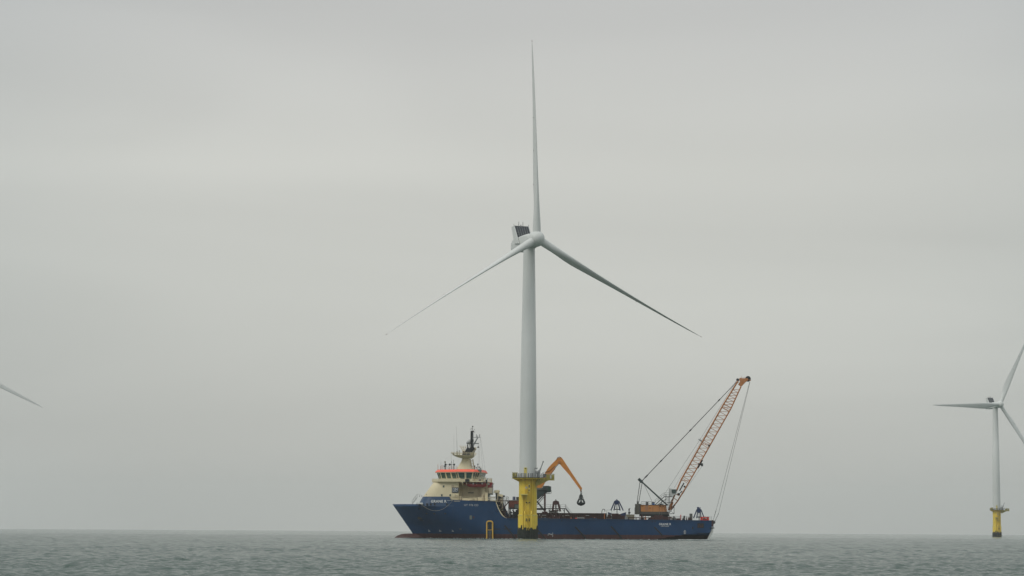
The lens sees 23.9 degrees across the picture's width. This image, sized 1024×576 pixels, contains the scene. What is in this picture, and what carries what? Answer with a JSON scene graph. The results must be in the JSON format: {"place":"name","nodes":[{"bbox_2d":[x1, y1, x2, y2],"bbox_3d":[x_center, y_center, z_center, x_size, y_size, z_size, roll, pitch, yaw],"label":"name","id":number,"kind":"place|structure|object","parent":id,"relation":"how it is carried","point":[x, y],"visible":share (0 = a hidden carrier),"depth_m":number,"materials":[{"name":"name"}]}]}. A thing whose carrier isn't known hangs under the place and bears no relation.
{"place":"outdoors","nodes":[
{"label":"outdoors","id":0,"kind":"place"},
{"bbox_2d":[0,529,1023,575],"bbox_3d":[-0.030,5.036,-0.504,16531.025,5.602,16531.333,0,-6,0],"label":"sea","id":1,"kind":"structure","parent":0,"point":[55,552],"depth_m":237.28,"materials":[{"name":"grey liquid"}]},
{"bbox_2d":[0,383,42,407],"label":"wind turbine","id":2,"kind":"object","parent":1,"relation":"in","point":[2,386],"visible":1,"depth_m":1157.78,"materials":[{"name":"paint"}]},
{"bbox_2d":[386,46,700,538],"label":"wind turbine","id":3,"kind":"object","parent":1,"relation":"in","point":[527,242],"visible":0.94,"depth_m":679.14,"materials":[{"name":"white paint"}]},
{"bbox_2d":[393,426,714,539],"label":"supply ship","id":4,"kind":"object","parent":1,"relation":"on","point":[474,512],"visible":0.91,"depth_m":693.88,"materials":[{"name":"paint"}]},
{"bbox_2d":[463,478,487,486],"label":"rescue boat","id":5,"kind":"object","parent":4,"relation":"hanging from","point":[478,484],"visible":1,"depth_m":694.98,"materials":[{"name":"red metal"}]},
{"bbox_2d":[509,500,518,507],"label":"rusty container","id":6,"kind":"object","parent":4,"relation":"on","point":[512,503],"visible":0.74,"depth_m":697.71,"materials":[{"name":"brown metal"}]},
{"bbox_2d":[552,499,560,518],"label":"clamshell grab","id":7,"kind":"object","parent":4,"relation":"on","point":[555,503],"visible":1,"depth_m":692.56,"materials":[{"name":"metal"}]},
{"bbox_2d":[537,457,581,512],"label":"grab crane","id":8,"kind":"object","parent":4,"relation":"on","point":[542,490],"visible":0.66,"depth_m":700.06,"materials":[{"name":"orange metal"}]},
{"bbox_2d":[577,491,584,505],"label":"orange peel grab","id":9,"kind":"object","parent":8,"relation":"hanging from","point":[580,503],"visible":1,"depth_m":699.19,"materials":[{"name":"metal"}]},
{"bbox_2d":[608,499,625,515],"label":"clamshell grab","id":10,"kind":"object","parent":4,"relation":"on","point":[616,502],"visible":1,"depth_m":694.03,"materials":[{"name":"metal"}]},
{"bbox_2d":[635,376,750,520],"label":"lattice crane","id":11,"kind":"object","parent":4,"relation":"on","point":[658,511],"visible":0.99,"depth_m":696.17,"materials":[{"name":"orange painted steel"},{"name":"dark steel"},{"name":"wire rope"}]},
{"bbox_2d":[493,538,709,539],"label":"foam","id":12,"kind":"object","parent":1,"relation":"on","point":[661,539],"visible":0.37,"depth_m":685.64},
{"bbox_2d":[935,345,1023,536],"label":"wind turbine","id":13,"kind":"object","parent":1,"relation":"in","point":[997,510],"visible":0.91,"depth_m":1539.65,"materials":[{"name":"paint"}]},
{"bbox_2d":[0,0,1023,534],"label":"sky","id":14,"kind":"structure","parent":0,"point":[218,218],"materials":[{"name":"grey"}]},
{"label":"red stand","id":15,"kind":"object","parent":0,"visible":0},
{"bbox_2d":[693,507,703,519],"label":"clamshell grab","id":16,"kind":"object","parent":15,"relation":"attached to","point":[698,510],"visible":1,"depth_m":690.75,"materials":[{"name":"metal"}]}
]}

